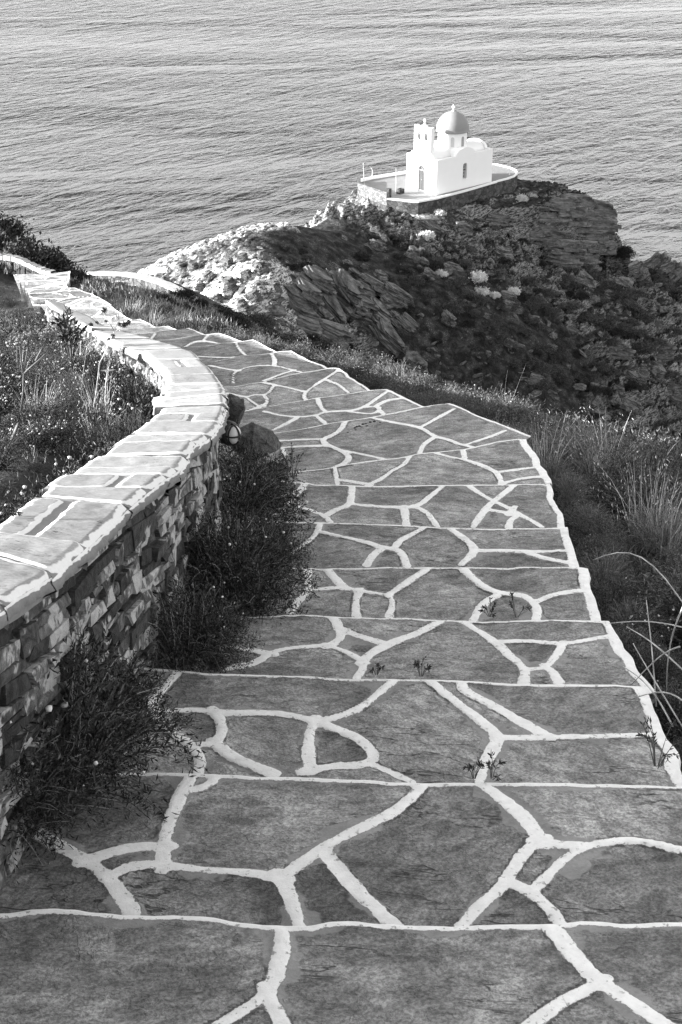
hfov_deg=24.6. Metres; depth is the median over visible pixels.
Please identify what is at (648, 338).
cushion shrub
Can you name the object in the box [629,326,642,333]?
boulder
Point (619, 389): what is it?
rock outcrop
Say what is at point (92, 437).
wiry shrub
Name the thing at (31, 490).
flowering shrub
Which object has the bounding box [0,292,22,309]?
wiry shrub
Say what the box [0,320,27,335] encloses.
dark shrub
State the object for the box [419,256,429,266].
rock outcrop
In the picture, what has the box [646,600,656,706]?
bramble
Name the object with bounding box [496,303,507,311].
cushion shrub
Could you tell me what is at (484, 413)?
dark shrub
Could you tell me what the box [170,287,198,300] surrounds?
maquis shrub
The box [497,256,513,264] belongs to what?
maquis shrub
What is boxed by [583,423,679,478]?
dark shrub
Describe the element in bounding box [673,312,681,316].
cushion shrub
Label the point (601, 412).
rock outcrop
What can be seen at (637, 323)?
cushion shrub
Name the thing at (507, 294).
rock outcrop
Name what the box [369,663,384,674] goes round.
weed
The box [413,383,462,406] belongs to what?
dark shrub
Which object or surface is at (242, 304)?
rock outcrop
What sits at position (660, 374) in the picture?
rock outcrop
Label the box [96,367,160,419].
dark shrub
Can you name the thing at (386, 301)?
rock outcrop
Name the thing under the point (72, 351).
dry grass tuft
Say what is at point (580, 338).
cushion shrub
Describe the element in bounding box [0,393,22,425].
flowering shrub
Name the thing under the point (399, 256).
maquis shrub
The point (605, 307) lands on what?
boulder
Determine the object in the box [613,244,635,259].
maquis shrub
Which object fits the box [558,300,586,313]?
cushion shrub
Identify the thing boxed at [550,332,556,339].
boulder
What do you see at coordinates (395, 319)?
rock outcrop
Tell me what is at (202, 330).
dark shrub
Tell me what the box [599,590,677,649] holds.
wiry shrub
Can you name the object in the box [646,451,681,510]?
dark shrub
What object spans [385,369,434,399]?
dark shrub
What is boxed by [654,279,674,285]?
cushion shrub
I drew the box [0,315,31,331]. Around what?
dark shrub
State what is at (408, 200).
terrace
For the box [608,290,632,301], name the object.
cushion shrub
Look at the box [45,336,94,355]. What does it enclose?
dark shrub
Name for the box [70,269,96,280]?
maquis shrub
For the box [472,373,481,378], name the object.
boulder
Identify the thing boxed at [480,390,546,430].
dark shrub
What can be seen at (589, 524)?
dark shrub
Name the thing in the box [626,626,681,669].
bramble
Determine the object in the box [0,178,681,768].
hillside
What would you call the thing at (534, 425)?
dark shrub
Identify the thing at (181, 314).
grass tuft
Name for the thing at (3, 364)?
dark shrub
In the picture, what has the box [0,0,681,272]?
sea
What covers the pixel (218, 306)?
maquis shrub
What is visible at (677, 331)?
cushion shrub
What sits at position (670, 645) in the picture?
bramble
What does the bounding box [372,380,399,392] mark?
dark shrub
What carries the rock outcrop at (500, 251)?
on the hillside
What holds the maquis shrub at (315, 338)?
on the hillside
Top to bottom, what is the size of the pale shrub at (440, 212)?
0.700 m
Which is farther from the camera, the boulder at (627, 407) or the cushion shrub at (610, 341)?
the cushion shrub at (610, 341)
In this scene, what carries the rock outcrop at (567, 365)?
on the hillside
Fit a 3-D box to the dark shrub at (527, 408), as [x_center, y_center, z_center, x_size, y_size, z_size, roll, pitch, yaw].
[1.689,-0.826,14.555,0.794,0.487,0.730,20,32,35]
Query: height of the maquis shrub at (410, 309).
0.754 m
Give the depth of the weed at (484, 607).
6.02 m
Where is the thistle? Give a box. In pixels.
[88,306,130,407]
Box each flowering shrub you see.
[0,355,27,394]
[0,362,33,404]
[0,381,34,418]
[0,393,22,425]
[0,484,41,521]
[1,416,62,454]
[2,341,46,365]
[10,642,78,737]
[19,470,64,506]
[21,357,79,391]
[21,411,81,452]
[26,451,99,501]
[44,363,108,398]
[65,341,112,394]
[82,357,134,394]
[97,368,145,406]
[98,384,155,427]
[101,402,152,443]
[301,351,318,361]
[342,362,370,382]
[614,607,679,652]
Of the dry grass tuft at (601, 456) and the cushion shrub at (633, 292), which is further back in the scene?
the cushion shrub at (633, 292)
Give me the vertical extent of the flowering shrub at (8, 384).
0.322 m
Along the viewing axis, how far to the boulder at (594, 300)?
134.61 m
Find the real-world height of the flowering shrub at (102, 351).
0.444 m
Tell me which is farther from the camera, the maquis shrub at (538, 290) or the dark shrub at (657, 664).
the maquis shrub at (538, 290)
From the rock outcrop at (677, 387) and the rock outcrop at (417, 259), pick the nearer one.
the rock outcrop at (417, 259)
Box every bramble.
[593,552,681,601]
[609,621,681,627]
[623,666,673,726]
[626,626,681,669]
[630,646,679,685]
[630,692,681,700]
[633,643,681,726]
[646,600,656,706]
[666,608,681,691]
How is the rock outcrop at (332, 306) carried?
on the hillside
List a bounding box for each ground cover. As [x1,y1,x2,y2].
[0,356,122,506]
[328,366,681,748]
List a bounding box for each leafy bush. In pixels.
[0,724,105,884]
[13,699,144,871]
[24,623,211,850]
[85,641,201,772]
[143,574,262,674]
[160,598,264,673]
[181,498,308,619]
[183,511,326,624]
[218,432,317,548]
[219,440,304,517]
[230,508,317,571]
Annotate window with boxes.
[462,163,467,179]
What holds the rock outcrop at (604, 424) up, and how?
on the hillside
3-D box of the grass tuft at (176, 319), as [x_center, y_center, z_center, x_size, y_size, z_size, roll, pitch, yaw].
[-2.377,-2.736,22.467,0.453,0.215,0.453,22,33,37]
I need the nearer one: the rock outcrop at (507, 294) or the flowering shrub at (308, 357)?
the flowering shrub at (308, 357)
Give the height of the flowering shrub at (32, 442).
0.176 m
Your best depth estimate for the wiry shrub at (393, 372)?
14.95 m
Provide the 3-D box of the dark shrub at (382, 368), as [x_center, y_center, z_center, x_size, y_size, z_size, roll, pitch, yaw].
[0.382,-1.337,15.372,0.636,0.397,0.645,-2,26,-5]
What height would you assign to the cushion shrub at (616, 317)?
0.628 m
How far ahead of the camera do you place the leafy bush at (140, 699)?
4.70 m
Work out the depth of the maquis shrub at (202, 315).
23.86 m
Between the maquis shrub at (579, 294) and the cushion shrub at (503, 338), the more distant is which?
the maquis shrub at (579, 294)
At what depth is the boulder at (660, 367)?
131.66 m
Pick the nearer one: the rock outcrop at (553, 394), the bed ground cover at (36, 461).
the bed ground cover at (36, 461)
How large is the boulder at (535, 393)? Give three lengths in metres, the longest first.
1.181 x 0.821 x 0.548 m
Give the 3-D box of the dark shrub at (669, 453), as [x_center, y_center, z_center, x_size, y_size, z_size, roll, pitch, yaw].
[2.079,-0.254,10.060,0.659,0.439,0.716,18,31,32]
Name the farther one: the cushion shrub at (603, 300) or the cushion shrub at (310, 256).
the cushion shrub at (603, 300)
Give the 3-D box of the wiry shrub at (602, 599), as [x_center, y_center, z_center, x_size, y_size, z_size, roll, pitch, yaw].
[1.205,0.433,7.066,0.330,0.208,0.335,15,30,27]
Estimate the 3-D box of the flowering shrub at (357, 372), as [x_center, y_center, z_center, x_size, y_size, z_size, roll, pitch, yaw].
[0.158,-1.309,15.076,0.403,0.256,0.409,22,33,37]
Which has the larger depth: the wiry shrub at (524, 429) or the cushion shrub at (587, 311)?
the cushion shrub at (587, 311)
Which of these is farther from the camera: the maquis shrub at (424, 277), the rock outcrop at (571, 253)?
the rock outcrop at (571, 253)
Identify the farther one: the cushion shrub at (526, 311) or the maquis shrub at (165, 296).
the cushion shrub at (526, 311)
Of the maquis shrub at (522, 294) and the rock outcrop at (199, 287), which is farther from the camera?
the maquis shrub at (522, 294)
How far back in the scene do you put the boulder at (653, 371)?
131.40 m
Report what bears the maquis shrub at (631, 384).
on the hillside
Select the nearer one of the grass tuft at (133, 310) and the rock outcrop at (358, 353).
the grass tuft at (133, 310)
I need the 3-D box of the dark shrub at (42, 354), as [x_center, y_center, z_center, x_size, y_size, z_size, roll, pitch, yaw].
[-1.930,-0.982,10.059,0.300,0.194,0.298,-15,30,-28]
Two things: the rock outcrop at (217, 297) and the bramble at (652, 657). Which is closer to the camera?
the bramble at (652, 657)
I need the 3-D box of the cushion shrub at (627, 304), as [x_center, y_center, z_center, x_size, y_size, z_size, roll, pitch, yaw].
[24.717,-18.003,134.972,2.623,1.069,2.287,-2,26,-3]
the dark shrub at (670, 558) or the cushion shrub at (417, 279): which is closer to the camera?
the dark shrub at (670, 558)
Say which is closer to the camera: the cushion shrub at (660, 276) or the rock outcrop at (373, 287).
the rock outcrop at (373, 287)
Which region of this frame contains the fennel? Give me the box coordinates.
[7,327,59,439]
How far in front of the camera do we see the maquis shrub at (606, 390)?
127.14 m
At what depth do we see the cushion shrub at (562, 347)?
127.30 m
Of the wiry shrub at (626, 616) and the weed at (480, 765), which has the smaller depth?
the weed at (480, 765)
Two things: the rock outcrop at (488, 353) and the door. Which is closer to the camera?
the rock outcrop at (488, 353)
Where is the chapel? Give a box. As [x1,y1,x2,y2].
[406,105,492,194]
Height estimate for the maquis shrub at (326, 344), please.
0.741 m
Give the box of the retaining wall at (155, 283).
[83,271,197,299]
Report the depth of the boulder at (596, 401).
125.95 m
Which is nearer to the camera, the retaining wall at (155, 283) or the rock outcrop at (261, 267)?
the retaining wall at (155, 283)
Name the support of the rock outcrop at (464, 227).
on the hillside
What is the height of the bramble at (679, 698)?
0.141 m
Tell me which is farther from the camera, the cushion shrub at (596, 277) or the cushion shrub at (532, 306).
the cushion shrub at (596, 277)
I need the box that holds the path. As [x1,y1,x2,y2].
[0,271,681,1023]
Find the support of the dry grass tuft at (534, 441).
on the hillside
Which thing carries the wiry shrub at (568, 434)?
on the hillside
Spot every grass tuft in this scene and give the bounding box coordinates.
[1,347,42,380]
[2,368,65,416]
[37,330,97,368]
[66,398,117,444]
[67,357,124,418]
[113,297,148,315]
[127,283,145,292]
[129,310,170,326]
[133,300,162,315]
[154,306,180,317]
[159,307,198,319]
[165,314,187,325]
[324,356,348,367]
[504,404,590,475]
[563,405,651,482]
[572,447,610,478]
[588,562,603,577]
[590,443,681,539]
[604,455,681,561]
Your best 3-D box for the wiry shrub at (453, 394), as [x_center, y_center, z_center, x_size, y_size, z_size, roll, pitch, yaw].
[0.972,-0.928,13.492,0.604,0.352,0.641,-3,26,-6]
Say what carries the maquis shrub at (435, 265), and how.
on the hillside
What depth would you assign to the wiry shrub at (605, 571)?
7.50 m
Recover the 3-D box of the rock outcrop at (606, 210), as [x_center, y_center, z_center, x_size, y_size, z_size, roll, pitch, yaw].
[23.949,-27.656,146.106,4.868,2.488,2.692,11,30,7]
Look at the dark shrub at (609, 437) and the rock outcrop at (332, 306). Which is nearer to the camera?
the dark shrub at (609, 437)
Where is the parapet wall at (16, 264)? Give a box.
[0,254,55,274]
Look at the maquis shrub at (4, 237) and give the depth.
34.79 m
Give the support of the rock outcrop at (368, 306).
on the hillside
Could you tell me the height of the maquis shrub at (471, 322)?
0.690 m
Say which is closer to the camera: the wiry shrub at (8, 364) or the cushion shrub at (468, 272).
the wiry shrub at (8, 364)
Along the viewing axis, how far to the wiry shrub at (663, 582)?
7.36 m
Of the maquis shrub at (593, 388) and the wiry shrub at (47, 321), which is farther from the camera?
the maquis shrub at (593, 388)
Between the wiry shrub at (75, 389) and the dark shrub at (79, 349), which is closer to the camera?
the wiry shrub at (75, 389)
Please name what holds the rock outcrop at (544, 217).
on the hillside
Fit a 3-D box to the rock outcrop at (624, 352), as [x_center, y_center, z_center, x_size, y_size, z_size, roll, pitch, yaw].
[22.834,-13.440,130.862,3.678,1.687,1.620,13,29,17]
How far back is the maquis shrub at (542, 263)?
139.23 m
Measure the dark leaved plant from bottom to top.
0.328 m
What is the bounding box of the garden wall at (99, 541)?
[0,300,229,889]
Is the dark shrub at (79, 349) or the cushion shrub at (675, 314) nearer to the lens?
the dark shrub at (79, 349)
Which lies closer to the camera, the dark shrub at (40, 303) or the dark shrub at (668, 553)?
the dark shrub at (668, 553)
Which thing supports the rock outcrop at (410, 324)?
on the hillside
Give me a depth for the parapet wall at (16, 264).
29.33 m
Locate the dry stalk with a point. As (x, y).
(89, 338)
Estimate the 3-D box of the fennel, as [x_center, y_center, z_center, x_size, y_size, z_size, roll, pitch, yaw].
[-1.255,-0.521,6.421,0.251,0.496,0.126,0,26,0]
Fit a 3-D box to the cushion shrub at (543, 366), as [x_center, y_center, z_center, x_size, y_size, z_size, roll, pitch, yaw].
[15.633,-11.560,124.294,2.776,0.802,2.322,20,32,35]
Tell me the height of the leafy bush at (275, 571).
0.441 m
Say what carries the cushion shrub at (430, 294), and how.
on the hillside
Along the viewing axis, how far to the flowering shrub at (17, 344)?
10.71 m
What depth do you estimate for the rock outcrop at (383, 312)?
119.80 m
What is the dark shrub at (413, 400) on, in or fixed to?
on the hillside
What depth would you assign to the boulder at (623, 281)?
136.65 m
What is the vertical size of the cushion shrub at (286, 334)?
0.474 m
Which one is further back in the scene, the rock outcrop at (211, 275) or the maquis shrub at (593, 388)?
the maquis shrub at (593, 388)
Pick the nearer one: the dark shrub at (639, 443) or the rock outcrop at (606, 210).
the dark shrub at (639, 443)
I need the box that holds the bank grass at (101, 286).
[0,261,266,336]
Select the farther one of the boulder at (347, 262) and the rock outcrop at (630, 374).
the rock outcrop at (630, 374)
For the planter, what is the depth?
139.99 m
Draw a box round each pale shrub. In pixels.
[416,230,435,240]
[434,208,446,215]
[435,269,448,276]
[468,270,488,282]
[474,286,489,295]
[489,291,500,298]
[507,285,521,294]
[516,193,528,201]
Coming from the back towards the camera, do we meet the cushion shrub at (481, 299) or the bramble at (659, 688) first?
the cushion shrub at (481, 299)
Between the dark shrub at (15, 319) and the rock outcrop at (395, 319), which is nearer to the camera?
the dark shrub at (15, 319)
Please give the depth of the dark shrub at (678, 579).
7.20 m
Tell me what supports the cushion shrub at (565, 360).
on the hillside
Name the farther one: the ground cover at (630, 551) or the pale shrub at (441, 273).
the pale shrub at (441, 273)
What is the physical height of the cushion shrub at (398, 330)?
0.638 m
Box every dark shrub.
[0,308,46,332]
[0,310,41,330]
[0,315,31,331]
[0,319,54,346]
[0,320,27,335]
[0,321,66,351]
[0,325,60,349]
[0,349,29,395]
[0,396,69,443]
[0,498,28,523]
[4,320,61,345]
[7,339,60,369]
[13,394,75,430]
[21,354,77,393]
[22,345,65,365]
[25,345,75,377]
[31,297,57,314]
[33,310,47,327]
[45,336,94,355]
[60,427,128,473]
[61,335,101,363]
[69,432,125,465]
[70,351,105,374]
[71,354,100,380]
[72,351,133,384]
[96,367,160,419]
[194,325,210,333]
[226,324,264,341]
[234,330,260,342]
[269,338,290,351]
[274,342,309,355]
[276,338,321,359]
[282,336,329,361]
[311,340,361,367]
[324,347,367,363]
[336,358,374,376]
[353,349,404,375]
[355,355,406,383]
[355,364,395,389]
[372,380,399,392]
[381,376,427,401]
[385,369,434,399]
[391,369,446,401]
[406,389,431,405]
[413,374,447,391]
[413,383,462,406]
[419,382,473,404]
[424,388,474,411]
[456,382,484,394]
[456,389,510,423]
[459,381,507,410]
[460,397,511,427]
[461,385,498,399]
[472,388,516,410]
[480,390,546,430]
[487,402,529,423]
[512,398,546,417]
[515,416,554,441]
[518,410,558,429]
[521,407,601,445]
[525,423,570,449]
[532,437,573,470]
[554,483,595,520]
[558,493,599,527]
[568,508,634,551]
[574,530,625,564]
[576,426,623,448]
[577,522,631,565]
[582,440,668,509]
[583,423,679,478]
[590,453,681,532]
[590,566,650,623]
[596,421,633,446]
[599,424,681,509]
[603,427,672,457]
[606,426,661,446]
[609,619,679,674]
[612,558,681,643]
[616,622,668,667]
[621,435,679,456]
[622,437,681,483]
[628,638,681,691]
[632,544,681,598]
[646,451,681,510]
[648,537,681,573]
[649,569,681,625]
[650,674,681,732]
[652,679,681,741]
[670,719,681,772]
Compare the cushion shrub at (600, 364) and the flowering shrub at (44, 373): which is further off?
the cushion shrub at (600, 364)
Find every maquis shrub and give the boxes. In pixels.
[0,211,41,245]
[0,225,21,246]
[0,230,50,253]
[0,236,74,272]
[30,242,83,272]
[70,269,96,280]
[146,305,176,318]
[147,291,176,303]
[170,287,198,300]
[172,300,197,314]
[190,297,209,306]
[192,309,224,322]
[211,302,231,309]
[214,306,235,317]
[226,310,255,331]
[252,315,266,327]
[255,329,291,343]
[263,325,280,333]
[274,330,300,345]
[279,244,289,251]
[284,261,301,270]
[287,336,306,345]
[298,248,309,254]
[299,258,313,269]
[301,256,312,261]
[305,337,346,353]
[307,332,323,342]
[309,342,329,353]
[348,268,365,278]
[354,251,371,261]
[393,253,406,259]
[395,265,411,274]
[399,237,414,247]
[399,247,407,251]
[403,304,415,312]
[414,263,430,272]
[421,273,430,283]
[428,258,445,270]
[432,336,442,344]
[460,317,476,327]
[473,227,482,232]
[474,332,487,338]
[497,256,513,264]
[504,376,514,383]
[508,347,517,352]
[516,291,528,299]
[532,288,542,293]
[532,347,543,356]
[539,259,547,266]
[558,282,567,289]
[565,290,575,295]
[573,349,580,357]
[575,290,591,299]
[586,384,603,395]
[590,412,600,418]
[598,263,606,270]
[601,386,612,395]
[608,326,626,336]
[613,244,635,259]
[623,331,633,338]
[624,378,643,390]
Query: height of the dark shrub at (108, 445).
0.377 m
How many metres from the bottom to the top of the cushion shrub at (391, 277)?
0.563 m
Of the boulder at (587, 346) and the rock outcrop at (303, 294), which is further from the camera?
the boulder at (587, 346)
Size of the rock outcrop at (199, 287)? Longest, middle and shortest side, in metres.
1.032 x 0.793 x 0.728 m
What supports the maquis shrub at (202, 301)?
on the hillside
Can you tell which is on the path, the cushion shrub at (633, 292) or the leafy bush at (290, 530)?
the leafy bush at (290, 530)
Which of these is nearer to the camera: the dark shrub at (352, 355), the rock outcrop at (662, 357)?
the dark shrub at (352, 355)
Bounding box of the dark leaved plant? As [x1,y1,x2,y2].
[50,307,87,357]
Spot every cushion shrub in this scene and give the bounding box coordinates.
[245,308,276,327]
[274,332,295,337]
[302,253,313,259]
[334,241,342,246]
[386,230,409,240]
[387,274,393,279]
[394,327,405,334]
[398,353,405,359]
[406,273,428,285]
[424,291,436,297]
[441,240,455,249]
[442,300,465,314]
[444,275,468,286]
[456,288,476,297]
[456,299,464,305]
[458,258,472,265]
[461,245,477,253]
[462,270,472,276]
[468,292,491,306]
[473,280,491,289]
[475,197,488,205]
[484,339,492,344]
[491,268,508,279]
[496,263,510,271]
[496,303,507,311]
[496,334,513,345]
[498,297,520,312]
[520,275,540,285]
[520,308,530,315]
[522,298,542,310]
[522,314,539,323]
[525,399,544,407]
[530,295,545,301]
[530,321,549,331]
[530,361,552,374]
[530,378,554,389]
[536,342,554,353]
[542,288,556,298]
[544,307,559,316]
[550,346,571,359]
[553,341,566,350]
[554,353,573,365]
[555,337,574,347]
[555,372,575,386]
[557,273,573,283]
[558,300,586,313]
[567,267,584,275]
[567,281,585,287]
[571,370,591,382]
[576,335,587,340]
[577,312,602,324]
[580,310,593,320]
[588,269,606,276]
[590,272,603,281]
[590,361,609,371]
[591,292,608,305]
[591,328,610,340]
[592,285,605,293]
[599,278,620,289]
[600,317,617,331]
[602,366,622,378]
[605,314,620,321]
[606,337,620,346]
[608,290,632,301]
[612,410,635,421]
[614,298,640,310]
[619,286,646,299]
[620,365,629,369]
[623,318,634,323]
[627,320,642,326]
[628,307,648,317]
[631,328,649,337]
[631,344,647,355]
[633,339,658,354]
[636,312,661,323]
[639,281,654,287]
[640,358,657,366]
[643,335,653,341]
[644,341,657,352]
[649,337,667,344]
[650,272,667,280]
[653,419,672,433]
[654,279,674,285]
[656,297,664,302]
[661,282,677,291]
[663,368,675,379]
[667,326,681,335]
[668,288,681,298]
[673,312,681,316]
[674,353,681,360]
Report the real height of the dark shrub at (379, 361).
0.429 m
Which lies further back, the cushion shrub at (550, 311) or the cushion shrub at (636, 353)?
the cushion shrub at (636, 353)
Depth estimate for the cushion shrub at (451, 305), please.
123.98 m
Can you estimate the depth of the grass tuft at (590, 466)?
10.15 m
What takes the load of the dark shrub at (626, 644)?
on the hillside
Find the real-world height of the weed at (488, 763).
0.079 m
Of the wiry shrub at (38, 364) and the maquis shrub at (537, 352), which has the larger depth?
the maquis shrub at (537, 352)
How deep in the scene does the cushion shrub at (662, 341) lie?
133.16 m
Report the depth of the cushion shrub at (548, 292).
130.86 m
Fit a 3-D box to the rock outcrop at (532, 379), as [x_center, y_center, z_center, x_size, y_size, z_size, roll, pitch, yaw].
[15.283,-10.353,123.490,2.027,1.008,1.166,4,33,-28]
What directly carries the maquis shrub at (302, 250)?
on the hillside
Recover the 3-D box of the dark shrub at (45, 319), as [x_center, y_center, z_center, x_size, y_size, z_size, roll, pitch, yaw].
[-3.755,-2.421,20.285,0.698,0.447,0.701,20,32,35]
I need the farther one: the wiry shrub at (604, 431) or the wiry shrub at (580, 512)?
the wiry shrub at (604, 431)
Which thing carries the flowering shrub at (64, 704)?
on the hillside
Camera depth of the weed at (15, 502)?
4.52 m
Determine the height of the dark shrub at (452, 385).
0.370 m
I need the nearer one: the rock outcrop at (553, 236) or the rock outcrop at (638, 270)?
the rock outcrop at (638, 270)
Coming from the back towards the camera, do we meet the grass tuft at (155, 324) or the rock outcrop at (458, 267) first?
the rock outcrop at (458, 267)
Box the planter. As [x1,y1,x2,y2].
[396,188,403,193]
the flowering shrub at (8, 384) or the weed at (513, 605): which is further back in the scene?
the flowering shrub at (8, 384)
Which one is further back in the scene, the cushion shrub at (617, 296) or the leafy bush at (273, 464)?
the cushion shrub at (617, 296)
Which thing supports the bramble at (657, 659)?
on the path
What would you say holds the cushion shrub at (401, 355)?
on the hillside
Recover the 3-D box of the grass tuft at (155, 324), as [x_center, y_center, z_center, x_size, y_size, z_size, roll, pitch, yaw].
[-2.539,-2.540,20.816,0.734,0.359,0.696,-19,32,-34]
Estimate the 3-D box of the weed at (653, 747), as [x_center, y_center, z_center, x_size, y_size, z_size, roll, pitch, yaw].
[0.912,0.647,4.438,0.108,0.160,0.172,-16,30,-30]
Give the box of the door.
[419,165,424,190]
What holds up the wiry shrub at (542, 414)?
on the hillside
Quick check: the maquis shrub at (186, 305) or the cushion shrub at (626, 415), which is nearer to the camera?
the maquis shrub at (186, 305)
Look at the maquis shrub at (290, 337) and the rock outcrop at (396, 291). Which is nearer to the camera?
the maquis shrub at (290, 337)
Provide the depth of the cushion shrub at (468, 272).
127.69 m
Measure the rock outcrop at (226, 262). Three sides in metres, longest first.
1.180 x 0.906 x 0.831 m
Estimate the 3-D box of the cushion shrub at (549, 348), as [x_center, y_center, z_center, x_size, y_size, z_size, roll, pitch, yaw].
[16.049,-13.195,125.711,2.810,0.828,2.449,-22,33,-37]
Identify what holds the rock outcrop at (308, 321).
on the hillside
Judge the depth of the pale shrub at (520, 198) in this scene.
145.26 m
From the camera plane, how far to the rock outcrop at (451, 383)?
120.27 m
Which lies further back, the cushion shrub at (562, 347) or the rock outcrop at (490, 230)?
the rock outcrop at (490, 230)
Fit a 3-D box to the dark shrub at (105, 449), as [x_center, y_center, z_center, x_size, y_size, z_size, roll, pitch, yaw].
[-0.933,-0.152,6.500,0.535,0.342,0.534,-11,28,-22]
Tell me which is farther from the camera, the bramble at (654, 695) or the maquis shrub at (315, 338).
the maquis shrub at (315, 338)
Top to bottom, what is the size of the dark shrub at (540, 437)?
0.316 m
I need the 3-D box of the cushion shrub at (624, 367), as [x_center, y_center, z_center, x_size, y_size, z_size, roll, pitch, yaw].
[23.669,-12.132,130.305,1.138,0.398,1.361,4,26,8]
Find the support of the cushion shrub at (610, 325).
on the hillside
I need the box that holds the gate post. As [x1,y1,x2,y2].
[386,188,391,197]
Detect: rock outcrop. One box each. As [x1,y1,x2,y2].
[187,262,198,270]
[195,282,204,292]
[203,271,216,283]
[212,293,223,303]
[219,256,232,268]
[222,276,238,298]
[236,252,248,261]
[236,297,248,313]
[239,268,251,283]
[247,289,262,303]
[252,260,269,274]
[256,250,271,260]
[259,310,271,325]
[264,279,282,294]
[269,293,284,307]
[283,277,324,315]
[290,265,336,308]
[296,309,324,338]
[303,265,328,275]
[315,306,334,320]
[320,319,352,348]
[321,293,346,326]
[325,268,362,319]
[328,262,341,268]
[328,265,367,295]
[336,294,379,322]
[346,267,366,281]
[351,350,366,359]
[357,272,387,299]
[360,263,368,268]
[363,239,383,251]
[365,239,386,251]
[368,317,404,356]
[369,296,392,323]
[373,269,388,280]
[379,294,402,308]
[383,280,414,308]
[391,312,419,332]
[391,313,404,328]
[396,350,428,376]
[404,245,419,258]
[413,256,420,263]
[417,220,443,234]
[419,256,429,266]
[420,267,436,277]
[441,309,456,327]
[442,263,457,274]
[445,381,459,388]
[446,261,463,270]
[453,221,473,235]
[482,213,511,227]
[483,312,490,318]
[485,351,491,357]
[487,227,493,235]
[493,245,513,260]
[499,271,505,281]
[500,290,517,303]
[503,299,517,313]
[504,338,515,347]
[518,370,544,379]
[525,374,544,387]
[525,394,533,400]
[527,315,544,323]
[529,228,547,247]
[538,206,556,229]
[540,229,568,255]
[544,197,587,229]
[546,239,586,270]
[547,389,559,400]
[555,289,563,296]
[559,193,602,226]
[561,357,570,369]
[566,326,581,336]
[571,270,593,291]
[576,227,592,236]
[579,240,603,271]
[583,224,618,254]
[591,409,612,421]
[592,198,621,231]
[598,422,609,431]
[600,288,615,302]
[607,340,635,361]
[613,385,623,396]
[617,397,643,414]
[626,370,641,385]
[628,259,650,280]
[638,373,650,383]
[640,364,647,372]
[644,252,671,273]
[652,370,666,379]
[655,353,670,364]
[658,260,681,282]
[658,343,677,359]
[660,382,681,397]
[669,396,681,408]
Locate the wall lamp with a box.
[219,420,241,445]
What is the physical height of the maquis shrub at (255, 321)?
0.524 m
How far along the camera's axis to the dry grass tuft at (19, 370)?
9.60 m
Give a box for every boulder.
[152,396,163,405]
[227,393,245,425]
[230,422,282,460]
[238,286,245,294]
[248,305,256,310]
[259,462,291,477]
[265,305,287,316]
[342,259,352,264]
[371,341,378,345]
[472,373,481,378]
[515,342,524,347]
[530,390,541,397]
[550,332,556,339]
[572,383,585,390]
[579,349,586,357]
[581,344,589,349]
[590,295,600,303]
[592,396,600,405]
[602,305,609,309]
[607,399,616,405]
[615,276,633,287]
[619,401,638,413]
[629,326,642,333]
[650,365,665,373]
[650,368,656,374]
[659,305,673,313]
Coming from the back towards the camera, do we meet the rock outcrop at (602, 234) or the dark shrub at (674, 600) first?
the rock outcrop at (602, 234)
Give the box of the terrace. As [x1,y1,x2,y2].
[357,163,517,213]
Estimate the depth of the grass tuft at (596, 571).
7.65 m
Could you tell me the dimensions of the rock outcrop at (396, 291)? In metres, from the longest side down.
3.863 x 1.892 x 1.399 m
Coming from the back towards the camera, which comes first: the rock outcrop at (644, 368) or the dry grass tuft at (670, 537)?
the rock outcrop at (644, 368)
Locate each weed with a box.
[5,495,21,516]
[279,442,303,477]
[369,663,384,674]
[413,655,431,675]
[462,760,484,778]
[478,597,497,617]
[483,752,506,780]
[508,592,531,616]
[635,717,681,768]
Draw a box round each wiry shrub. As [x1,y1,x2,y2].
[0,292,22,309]
[0,305,26,322]
[0,339,24,384]
[0,341,40,367]
[0,419,38,474]
[1,326,53,363]
[11,305,25,316]
[15,345,57,374]
[18,308,41,325]
[26,349,78,386]
[30,314,77,341]
[31,309,57,332]
[34,379,87,420]
[40,368,103,407]
[57,415,126,463]
[73,393,153,450]
[94,363,156,403]
[205,325,236,336]
[249,329,288,350]
[327,347,366,375]
[366,358,427,388]
[429,381,478,403]
[489,389,545,421]
[497,419,537,441]
[508,399,561,431]
[526,415,618,471]
[539,451,582,488]
[546,424,627,476]
[552,412,628,457]
[552,469,595,505]
[559,495,616,541]
[575,540,646,595]
[594,585,634,627]
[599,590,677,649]
[617,493,681,558]
[640,564,681,618]
[655,467,681,527]
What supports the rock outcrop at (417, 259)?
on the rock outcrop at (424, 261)
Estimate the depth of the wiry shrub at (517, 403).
13.44 m
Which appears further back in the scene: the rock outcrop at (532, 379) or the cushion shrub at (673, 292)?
the cushion shrub at (673, 292)
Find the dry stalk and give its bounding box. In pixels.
[81,337,90,415]
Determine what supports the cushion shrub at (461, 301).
on the hillside
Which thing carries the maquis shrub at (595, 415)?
on the hillside
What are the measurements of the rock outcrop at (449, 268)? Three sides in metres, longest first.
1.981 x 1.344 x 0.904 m
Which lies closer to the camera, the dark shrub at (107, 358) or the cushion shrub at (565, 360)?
the dark shrub at (107, 358)
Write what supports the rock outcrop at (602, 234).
on the hillside
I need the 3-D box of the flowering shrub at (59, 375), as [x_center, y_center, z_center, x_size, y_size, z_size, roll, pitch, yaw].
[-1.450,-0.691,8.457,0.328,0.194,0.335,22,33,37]

